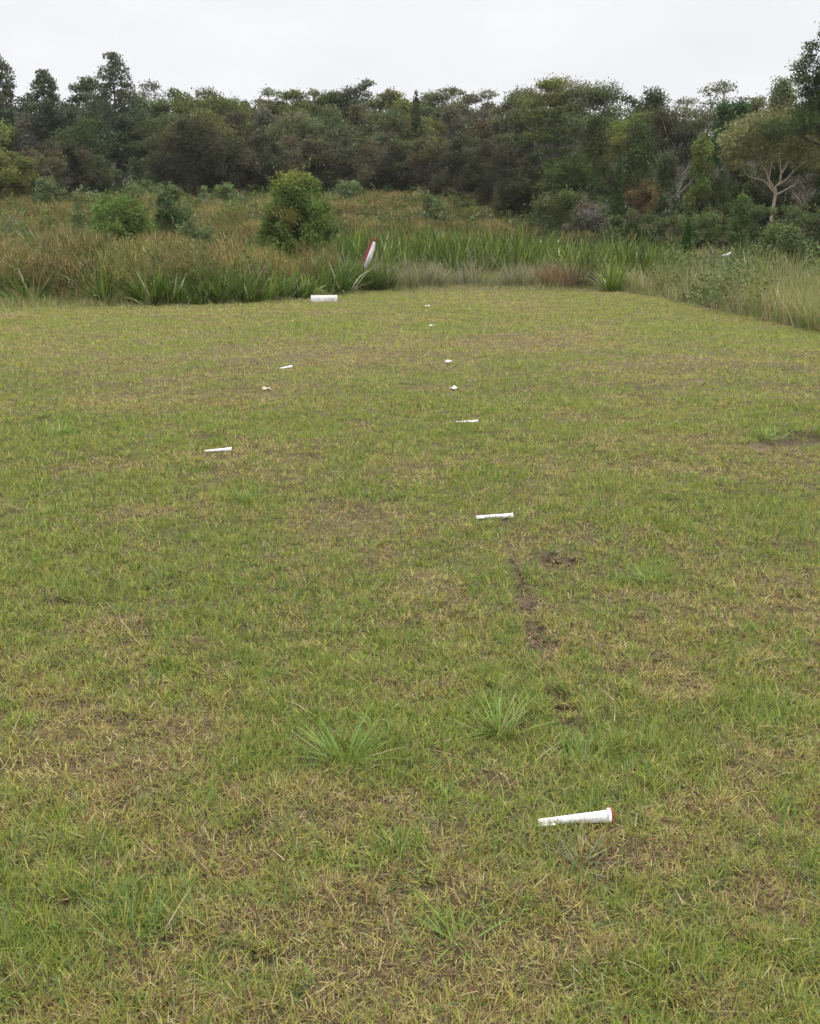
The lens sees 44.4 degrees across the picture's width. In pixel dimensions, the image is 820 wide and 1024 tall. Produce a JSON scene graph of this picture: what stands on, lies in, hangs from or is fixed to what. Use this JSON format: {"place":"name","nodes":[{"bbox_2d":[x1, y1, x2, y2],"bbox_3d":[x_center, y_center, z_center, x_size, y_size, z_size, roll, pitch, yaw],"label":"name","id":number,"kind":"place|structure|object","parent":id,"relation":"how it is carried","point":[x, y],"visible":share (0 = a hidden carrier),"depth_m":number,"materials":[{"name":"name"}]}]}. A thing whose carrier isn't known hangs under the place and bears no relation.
{"place":"outdoors","nodes":[
{"label":"outdoors","id":0,"kind":"place"},
{"bbox_2d":[0,267,61,305],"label":"sword grass","id":1,"kind":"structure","parent":0,"point":[25,292],"depth_m":26.15,"materials":[{"name":"green plant"}]},
{"bbox_2d":[0,211,819,1023],"bbox_3d":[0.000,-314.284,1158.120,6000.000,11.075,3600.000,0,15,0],"label":"ground","id":2,"kind":"structure","parent":0,"point":[526,603],"depth_m":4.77,"materials":[{"name":"green plant"}]},
{"bbox_2d":[0,146,39,197],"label":"scrub tree","id":3,"kind":"object","parent":2,"relation":"on","point":[12,174],"visible":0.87,"depth_m":66.14,"materials":[{"name":"green plant"}]},
{"bbox_2d":[0,54,47,151],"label":"pine tree","id":4,"kind":"object","parent":2,"relation":"on","point":[6,92],"visible":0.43,"depth_m":85.33,"materials":[{"name":"green plant"}]},
{"bbox_2d":[3,108,45,183],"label":"she oak","id":5,"kind":"object","parent":2,"relation":"on","point":[28,138],"visible":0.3,"depth_m":84.02,"materials":[{"name":"green plant"}]},
{"bbox_2d":[14,145,73,197],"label":"scrub tree","id":6,"kind":"object","parent":2,"relation":"on","point":[54,163],"visible":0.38,"depth_m":69.19,"materials":[{"name":"green plant"}]},
{"bbox_2d":[13,68,80,139],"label":"pine tree","id":7,"kind":"object","parent":2,"relation":"on","point":[49,106],"visible":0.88,"depth_m":85.21,"materials":[{"name":"green plant"}]},
{"bbox_2d":[27,174,69,206],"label":"shrub","id":8,"kind":"object","parent":2,"relation":"on","point":[48,185],"visible":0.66,"depth_m":62.61,"materials":[{"name":"green plant"}]},
{"bbox_2d":[36,134,108,193],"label":"scrub tree","id":9,"kind":"object","parent":2,"relation":"on","point":[81,172],"visible":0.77,"depth_m":72.62,"materials":[{"name":"green plant"}]},
{"bbox_2d":[40,112,129,164],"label":"gum tree","id":10,"kind":"object","parent":2,"relation":"on","point":[88,125],"visible":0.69,"depth_m":81.26,"materials":[{"name":"green plant"}]},
{"bbox_2d":[64,75,113,154],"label":"gum tree","id":11,"kind":"object","parent":2,"relation":"on","point":[89,84],"visible":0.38,"depth_m":88.72,"materials":[{"name":"green plant"}]},
{"bbox_2d":[84,153,124,193],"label":"scrub tree","id":12,"kind":"object","parent":2,"relation":"on","point":[109,172],"visible":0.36,"depth_m":75.51,"materials":[{"name":"green plant"}]},
{"bbox_2d":[77,51,151,192],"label":"pine tree","id":13,"kind":"object","parent":2,"relation":"on","point":[114,117],"visible":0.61,"depth_m":83.17,"materials":[{"name":"green plant"}]},
{"bbox_2d":[76,183,160,247],"bbox_3d":[-11.568,-11.273,40.457,3.611,3.691,3.226,-5,16,-17],"label":"shrub","id":14,"kind":"object","parent":2,"relation":"on","point":[128,214],"visible":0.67,"depth_m":39.72,"materials":[{"name":"green plant"}]},
{"bbox_2d":[66,871,189,963],"bbox_3d":[-0.658,0.957,2.366,0.276,0.111,0.274,0,15,0],"label":"grass tuft","id":15,"kind":"object","parent":2,"relation":"on","point":[131,910],"visible":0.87,"depth_m":2.39,"materials":[{"name":"green plant"}]},
{"bbox_2d":[94,119,168,170],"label":"gum tree","id":16,"kind":"object","parent":2,"relation":"on","point":[128,135],"visible":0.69,"depth_m":82.95,"materials":[{"name":"green plant"}]},
{"bbox_2d":[127,151,167,189],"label":"scrub tree","id":17,"kind":"object","parent":2,"relation":"on","point":[136,175],"visible":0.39,"depth_m":75.44,"materials":[{"name":"green plant"}]},
{"bbox_2d":[152,181,195,238],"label":"shrub","id":18,"kind":"object","parent":2,"relation":"on","point":[167,204],"visible":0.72,"depth_m":41.74,"materials":[{"name":"green plant"}]},
{"bbox_2d":[148,86,218,187],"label":"gum tree","id":19,"kind":"object","parent":2,"relation":"on","point":[163,103],"visible":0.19,"depth_m":92.61,"materials":[{"name":"green plant"}]},
{"bbox_2d":[142,110,250,195],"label":"scrub tree","id":20,"kind":"object","parent":2,"relation":"on","point":[204,146],"visible":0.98,"depth_m":70.31,"materials":[{"name":"green plant"}]},
{"bbox_2d":[157,105,245,145],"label":"gum tree","id":21,"kind":"object","parent":2,"relation":"on","point":[209,113],"visible":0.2,"depth_m":81.26,"materials":[{"name":"green plant"}]},
{"bbox_2d":[158,86,258,136],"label":"gum tree","id":22,"kind":"object","parent":2,"relation":"on","point":[219,102],"visible":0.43,"depth_m":90.74,"materials":[{"name":"green plant"}]},
{"bbox_2d":[197,182,241,202],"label":"shrub","id":23,"kind":"object","parent":2,"relation":"on","point":[226,191],"visible":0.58,"depth_m":66.28,"materials":[{"name":"green plant"}]},
{"bbox_2d":[210,104,249,189],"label":"she oak","id":24,"kind":"object","parent":2,"relation":"on","point":[234,118],"visible":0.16,"depth_m":84.12,"materials":[{"name":"green plant"}]},
{"bbox_2d":[216,137,263,192],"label":"scrub tree","id":25,"kind":"object","parent":2,"relation":"on","point":[242,180],"visible":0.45,"depth_m":74.05,"materials":[{"name":"green plant"}]},
{"bbox_2d":[213,255,281,301],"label":"sword grass","id":26,"kind":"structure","parent":2,"relation":"on","point":[249,285],"depth_m":27.73,"materials":[{"name":"green plant"}]},
{"bbox_2d":[247,99,283,163],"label":"she oak","id":27,"kind":"object","parent":2,"relation":"on","point":[267,117],"visible":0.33,"depth_m":85.76,"materials":[{"name":"green plant"}]},
{"bbox_2d":[241,132,292,194],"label":"scrub tree","id":28,"kind":"object","parent":2,"relation":"on","point":[268,165],"visible":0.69,"depth_m":75.04,"materials":[{"name":"green plant"}]},
{"bbox_2d":[271,87,317,154],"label":"gum tree","id":29,"kind":"object","parent":2,"relation":"on","point":[299,105],"visible":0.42,"depth_m":91.88,"materials":[{"name":"green plant"}]},
{"bbox_2d":[251,157,341,264],"bbox_3d":[-4.094,-10.505,36.608,3.419,4.776,3.749,0,15,0],"label":"young bush","id":30,"kind":"object","parent":2,"relation":"on","point":[298,211],"visible":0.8,"depth_m":35.73,"materials":[{"name":"green plant"}]},
{"bbox_2d":[260,107,333,157],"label":"gum tree","id":31,"kind":"object","parent":2,"relation":"on","point":[292,121],"visible":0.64,"depth_m":81.82,"materials":[{"name":"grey plant"}]},
{"bbox_2d":[278,132,320,183],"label":"scrub tree","id":32,"kind":"object","parent":2,"relation":"on","point":[298,161],"visible":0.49,"depth_m":74.75,"materials":[{"name":"green plant"}]},
{"bbox_2d":[297,139,351,193],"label":"scrub tree","id":33,"kind":"object","parent":2,"relation":"on","point":[325,171],"visible":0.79,"depth_m":73.84,"materials":[{"name":"green plant"}]},
{"bbox_2d":[288,103,362,153],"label":"gum tree","id":34,"kind":"object","parent":2,"relation":"on","point":[333,121],"visible":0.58,"depth_m":83.36,"materials":[{"name":"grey plant"}]},
{"bbox_2d":[309,84,367,180],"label":"gum tree","id":35,"kind":"object","parent":2,"relation":"on","point":[337,98],"visible":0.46,"depth_m":90.37,"materials":[{"name":"green plant"}]},
{"bbox_2d":[323,178,367,202],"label":"shrub","id":36,"kind":"object","parent":2,"relation":"on","point":[350,189],"visible":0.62,"depth_m":66.20,"materials":[{"name":"green plant"}]},
{"bbox_2d":[312,251,380,293],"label":"sword grass","id":37,"kind":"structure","parent":2,"relation":"on","point":[352,271],"depth_m":31.81,"materials":[{"name":"green plant"}]},
{"bbox_2d":[279,698,414,782],"bbox_3d":[-0.212,0.701,3.125,0.433,0.199,0.359,-4,16,-15],"label":"grass tuft","id":38,"kind":"object","parent":2,"relation":"on","point":[332,741],"visible":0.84,"depth_m":3.17,"materials":[{"name":"green plant"}]},
{"bbox_2d":[1,217,694,305],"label":"reeds","id":39,"kind":"object","parent":2,"relation":"on","point":[446,249],"visible":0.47,"depth_m":36.45,"materials":[{"name":"green plant"}]},
{"bbox_2d":[339,77,384,147],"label":"gum tree","id":40,"kind":"object","parent":2,"relation":"on","point":[372,102],"visible":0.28,"depth_m":90.17,"materials":[{"name":"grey plant"}]},
{"bbox_2d":[336,136,388,194],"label":"scrub tree","id":41,"kind":"object","parent":2,"relation":"on","point":[360,166],"visible":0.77,"depth_m":73.13,"materials":[{"name":"green plant"}]},
{"bbox_2d":[346,104,421,150],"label":"gum tree","id":42,"kind":"object","parent":2,"relation":"on","point":[387,123],"visible":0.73,"depth_m":81.63,"materials":[{"name":"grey plant"}]},
{"bbox_2d":[0,187,785,302],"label":"heath","id":43,"kind":"object","parent":2,"relation":"on","point":[66,207],"visible":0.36,"depth_m":36.91,"materials":[{"name":"green plant"}]},
{"bbox_2d":[171,218,220,253],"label":"shrub","id":44,"kind":"object","parent":43,"relation":"in","point":[195,231],"visible":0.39,"depth_m":38.52,"materials":[{"name":"green plant"}]},
{"bbox_2d":[372,86,421,134],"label":"gum tree","id":45,"kind":"object","parent":2,"relation":"on","point":[388,97],"visible":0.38,"depth_m":91.56,"materials":[{"name":"green plant"}]},
{"bbox_2d":[367,137,434,194],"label":"scrub tree","id":46,"kind":"object","parent":2,"relation":"on","point":[391,162],"visible":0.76,"depth_m":71.55,"materials":[{"name":"green plant"}]},
{"bbox_2d":[0,182,819,310],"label":"scrub","id":47,"kind":"object","parent":2,"relation":"on","point":[95,194],"visible":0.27,"depth_m":34.18,"materials":[{"name":"green plant"}]},
{"bbox_2d":[0,256,819,331],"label":"rough grass","id":48,"kind":"structure","parent":2,"relation":"on","point":[59,301],"depth_m":27.41,"materials":[{"name":"green plant"}]},
{"bbox_2d":[0,108,819,203],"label":"distant wood","id":49,"kind":"object","parent":2,"relation":"on","point":[126,170],"depth_m":103.99,"materials":[{"name":"green plant"}]},
{"bbox_2d":[380,111,453,163],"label":"gum tree","id":50,"kind":"object","parent":2,"relation":"on","point":[429,124],"visible":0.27,"depth_m":83.56,"materials":[{"name":"green plant"}]},
{"bbox_2d":[32,166,816,244],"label":"undergrowth","id":51,"kind":"object","parent":2,"relation":"on","point":[125,176],"visible":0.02,"depth_m":77.99,"materials":[{"name":"green plant"}]},
{"bbox_2d":[404,90,451,167],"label":"gum tree","id":52,"kind":"object","parent":2,"relation":"on","point":[428,105],"visible":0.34,"depth_m":92.46,"materials":[{"name":"green plant"}]},
{"bbox_2d":[403,131,457,195],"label":"scrub tree","id":53,"kind":"object","parent":2,"relation":"on","point":[427,151],"visible":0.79,"depth_m":69.66,"materials":[{"name":"green plant"}]},
{"bbox_2d":[410,182,454,225],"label":"shrub","id":54,"kind":"object","parent":2,"relation":"on","point":[431,207],"visible":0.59,"depth_m":53.30,"materials":[{"name":"green plant"}]},
{"bbox_2d":[431,100,469,190],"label":"she oak","id":55,"kind":"object","parent":2,"relation":"on","point":[455,125],"visible":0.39,"depth_m":85.93,"materials":[{"name":"green plant"}]},
{"bbox_2d":[428,84,478,149],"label":"gum tree","id":56,"kind":"object","parent":2,"relation":"on","point":[454,92],"visible":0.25,"depth_m":91.89,"materials":[{"name":"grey plant"}]},
{"bbox_2d":[399,883,513,967],"bbox_3d":[0.089,0.960,2.353,0.246,0.124,0.229,8,17,29],"label":"grass tuft","id":57,"kind":"object","parent":2,"relation":"on","point":[442,932],"visible":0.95,"depth_m":2.39,"materials":[{"name":"green plant"}]},
{"bbox_2d":[428,131,488,199],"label":"scrub tree","id":58,"kind":"object","parent":2,"relation":"on","point":[451,158],"visible":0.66,"depth_m":66.58,"materials":[{"name":"green plant"}]},
{"bbox_2d":[307,248,632,288],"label":"dead grass","id":59,"kind":"structure","parent":2,"relation":"on","point":[432,271],"depth_m":34.58,"materials":[{"name":"beige plant"}]},
{"bbox_2d":[443,88,503,145],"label":"gum tree","id":60,"kind":"object","parent":2,"relation":"on","point":[482,111],"visible":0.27,"depth_m":90.01,"materials":[{"name":"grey plant"}]},
{"bbox_2d":[465,114,504,192],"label":"she oak","id":61,"kind":"object","parent":2,"relation":"on","point":[479,131],"visible":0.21,"depth_m":82.48,"materials":[{"name":"green plant"}]},
{"bbox_2d":[453,132,521,206],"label":"scrub tree","id":62,"kind":"object","parent":2,"relation":"on","point":[474,170],"visible":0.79,"depth_m":62.12,"materials":[{"name":"green plant"}]},
{"bbox_2d":[449,676,560,741],"bbox_3d":[0.310,0.646,3.354,0.390,0.165,0.394,0,15,0],"label":"grass tuft","id":63,"kind":"object","parent":2,"relation":"on","point":[511,721],"visible":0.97,"depth_m":3.37,"materials":[{"name":"green plant"}]},
{"bbox_2d":[484,84,543,157],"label":"gum tree","id":64,"kind":"object","parent":2,"relation":"on","point":[498,122],"visible":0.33,"depth_m":84.90,"materials":[{"name":"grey plant"}]},
{"bbox_2d":[480,118,560,220],"bbox_3d":[6.308,-18.985,57.098,4.554,6.554,4.897,0,15,0],"label":"scrub tree","id":65,"kind":"object","parent":2,"relation":"on","point":[525,166],"visible":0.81,"depth_m":56.72,"materials":[{"name":"green plant"}]},
{"bbox_2d":[496,72,582,182],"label":"gum tree","id":66,"kind":"object","parent":2,"relation":"on","point":[537,101],"visible":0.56,"depth_m":79.17,"materials":[{"name":"green plant"}]},
{"bbox_2d":[512,106,578,218],"bbox_3d":[8.073,-19.095,56.950,4.993,7.454,4.805,0,15,0],"label":"pine tree","id":67,"kind":"object","parent":2,"relation":"on","point":[562,120],"visible":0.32,"depth_m":56.15,"materials":[{"name":"green plant"}]},
{"bbox_2d":[508,557,585,740],"bbox_3d":[0.543,0.509,4.296,0.130,0.085,1.987,0,15,0],"label":"skid mark","id":68,"kind":"object","parent":2,"relation":"on","point":[567,705],"visible":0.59,"depth_m":4.21,"materials":[{"name":"soil"}]},
{"bbox_2d":[525,258,593,288],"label":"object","id":69,"kind":"object","parent":2,"relation":"on","point":[555,275],"visible":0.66,"depth_m":34.41,"materials":[{"name":"brown plant"}]},
{"bbox_2d":[514,183,608,244],"bbox_3d":[7.021,-13.216,46.192,4.400,3.701,4.142,0,15,0],"label":"shrub","id":70,"kind":"object","parent":2,"relation":"on","point":[544,212],"visible":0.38,"depth_m":45.42,"materials":[{"name":"green plant"}]},
{"bbox_2d":[533,140,611,224],"bbox_3d":[8.317,-16.464,52.494,4.093,5.684,4.119,-8,17,-27],"label":"scrub tree","id":71,"kind":"object","parent":2,"relation":"on","point":[572,169],"visible":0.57,"depth_m":51.34,"materials":[{"name":"green plant"}]},
{"bbox_2d":[538,807,612,826],"bbox_3d":[0.459,0.846,2.794,0.209,0.034,0.045,-2,15,-6],"label":"marker stake","id":72,"kind":"object","parent":2,"relation":"on","point":[604,815],"visible":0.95,"depth_m":2.79,"materials":[{"name":"white plastic"}]},
{"bbox_2d":[542,75,630,169],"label":"gum tree","id":73,"kind":"object","parent":2,"relation":"on","point":[595,98],"visible":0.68,"depth_m":77.19,"materials":[{"name":"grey plant"}]},
{"bbox_2d":[564,111,627,230],"bbox_3d":[9.748,-17.758,54.231,4.479,7.314,3.699,0,15,0],"label":"wattle tree","id":74,"kind":"object","parent":2,"relation":"on","point":[595,132],"visible":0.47,"depth_m":53.39,"materials":[{"name":"green plant"}]},
{"bbox_2d":[556,188,637,248],"bbox_3d":[8.397,-12.545,44.654,3.716,3.645,3.244,-9,18,-31],"label":"shrub","id":75,"kind":"object","parent":2,"relation":"on","point":[589,214],"visible":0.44,"depth_m":43.74,"materials":[{"name":"grey plant"}]},
{"bbox_2d":[605,150,626,232],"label":"conifer","id":76,"kind":"object","parent":2,"relation":"on","point":[617,205],"visible":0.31,"depth_m":43.80,"materials":[{"name":"green plant"}]},
{"bbox_2d":[592,209,649,251],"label":"shrub","id":77,"kind":"object","parent":2,"relation":"on","point":[614,224],"visible":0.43,"depth_m":42.21,"materials":[{"name":"green plant"}]},
{"bbox_2d":[605,113,669,223],"bbox_3d":[12.252,-17.899,55.215,4.433,7.590,3.928,-9,17,-30],"label":"wattle tree","id":78,"kind":"object","parent":2,"relation":"on","point":[639,151],"visible":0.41,"depth_m":54.37,"materials":[{"name":"green plant"}]},
{"bbox_2d":[600,110,674,202],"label":"gum tree","id":79,"kind":"object","parent":2,"relation":"on","point":[619,131],"visible":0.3,"depth_m":67.22,"materials":[{"name":"green plant"}]},
{"bbox_2d":[609,85,679,177],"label":"broadleaf tree","id":80,"kind":"object","parent":2,"relation":"on","point":[649,100],"visible":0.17,"depth_m":74.05,"materials":[{"name":"green plant"}]},
{"bbox_2d":[622,178,670,232],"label":"shrub","id":81,"kind":"object","parent":2,"relation":"on","point":[644,197],"visible":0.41,"depth_m":44.72,"materials":[{"name":"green plant"}]},
{"bbox_2d":[631,198,702,253],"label":"shrub","id":82,"kind":"object","parent":2,"relation":"on","point":[677,221],"visible":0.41,"depth_m":41.03,"materials":[{"name":"green plant"}]},
{"bbox_2d":[646,144,688,245],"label":"wattle tree","id":83,"kind":"object","parent":2,"relation":"on","point":[666,175],"visible":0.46,"depth_m":47.41,"materials":[{"name":"green plant"}]},
{"bbox_2d":[616,102,728,228],"bbox_3d":[16.445,-20.793,62.652,7.331,8.782,6.987,0,15,0],"label":"gum tree","id":84,"kind":"object","parent":2,"relation":"on","point":[677,134],"visible":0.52,"depth_m":61.19,"materials":[{"name":"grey plant"}]},
{"bbox_2d":[667,96,712,204],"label":"gum tree","id":85,"kind":"object","parent":2,"relation":"on","point":[685,110],"visible":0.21,"depth_m":78.36,"materials":[{"name":"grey plant"}]},
{"bbox_2d":[568,237,819,331],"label":"tall grass","id":86,"kind":"structure","parent":2,"relation":"on","point":[673,291],"depth_m":28.25,"materials":[{"name":"green plant"}]},
{"bbox_2d":[674,130,716,241],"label":"wattle tree","id":87,"kind":"object","parent":2,"relation":"on","point":[698,165],"visible":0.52,"depth_m":50.09,"materials":[{"name":"green plant"}]},
{"bbox_2d":[669,205,740,252],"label":"shrub","id":88,"kind":"object","parent":2,"relation":"on","point":[708,226],"visible":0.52,"depth_m":42.01,"materials":[{"name":"green plant"}]},
{"bbox_2d":[688,79,738,198],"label":"gum tree","id":89,"kind":"object","parent":2,"relation":"on","point":[710,116],"visible":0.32,"depth_m":79.97,"materials":[{"name":"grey plant"}]},
{"bbox_2d":[681,166,766,233],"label":"scrub tree","id":90,"kind":"object","parent":2,"relation":"on","point":[724,208],"visible":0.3,"depth_m":50.99,"materials":[{"name":"green plant"}]},
{"bbox_2d":[690,96,758,207],"bbox_3d":[18.044,-18.984,57.210,3.394,8.775,3.340,14,20,42],"label":"broadleaf tree","id":91,"kind":"object","parent":2,"relation":"on","point":[740,107],"visible":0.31,"depth_m":56.20,"materials":[{"name":"green plant"}]},
{"bbox_2d":[716,147,755,236],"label":"wattle tree","id":92,"kind":"object","parent":2,"relation":"on","point":[739,183],"visible":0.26,"depth_m":53.00,"materials":[{"name":"green plant"}]},
{"bbox_2d":[724,190,754,253],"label":"shrub","id":93,"kind":"object","parent":2,"relation":"on","point":[738,222],"visible":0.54,"depth_m":40.16,"materials":[{"name":"green plant"}]},
{"bbox_2d":[716,169,807,231],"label":"scrub tree","id":94,"kind":"object","parent":2,"relation":"on","point":[754,192],"visible":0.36,"depth_m":54.34,"materials":[{"name":"green plant"}]},
{"bbox_2d":[706,99,819,221],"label":"gum tree","id":95,"kind":"object","parent":2,"relation":"on","point":[744,142],"visible":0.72,"depth_m":46.20,"materials":[{"name":"green plant"}]},
{"bbox_2d":[731,193,797,259],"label":"shrub","id":96,"kind":"object","parent":2,"relation":"on","point":[757,213],"visible":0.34,"depth_m":38.53,"materials":[{"name":"green plant"}]},
{"bbox_2d":[747,204,819,264],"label":"shrub","id":97,"kind":"object","parent":2,"relation":"on","point":[802,221],"visible":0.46,"depth_m":36.48,"materials":[{"name":"green plant"}]},
{"bbox_2d":[750,75,817,229],"bbox_3d":[24.311,-23.103,66.505,4.617,10.893,4.996,-13,20,-40],"label":"she oak","id":98,"kind":"object","parent":2,"relation":"on","point":[783,91],"visible":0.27,"depth_m":64.97,"materials":[{"name":"green plant"}]},
{"bbox_2d":[751,22,819,147],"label":"pine tree","id":99,"kind":"object","parent":2,"relation":"on","point":[804,117],"visible":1,"depth_m":42.72,"materials":[{"name":"green plant"}]},
{"bbox_2d":[758,135,819,212],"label":"gum tree","id":100,"kind":"object","parent":2,"relation":"on","point":[775,173],"visible":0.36,"depth_m":54.70,"materials":[{"name":"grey plant"}]},
{"bbox_2d":[773,223,807,268],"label":"shrub","id":101,"kind":"object","parent":2,"relation":"on","point":[790,236],"visible":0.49,"depth_m":32.71,"materials":[{"name":"green plant"}]},
{"bbox_2d":[795,163,819,239],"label":"scrub tree","id":102,"kind":"object","parent":2,"relation":"on","point":[814,200],"visible":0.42,"depth_m":48.32,"materials":[{"name":"green plant"}]},
{"bbox_2d":[0,0,819,135],"label":"sky","id":103,"kind":"structure","parent":0,"point":[237,47],"materials":[{"name":"white"}]},
{"bbox_2d":[578,251,646,291],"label":"sword grass","id":104,"kind":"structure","parent":0,"point":[610,282],"depth_m":32.92,"materials":[{"name":"green plant"}]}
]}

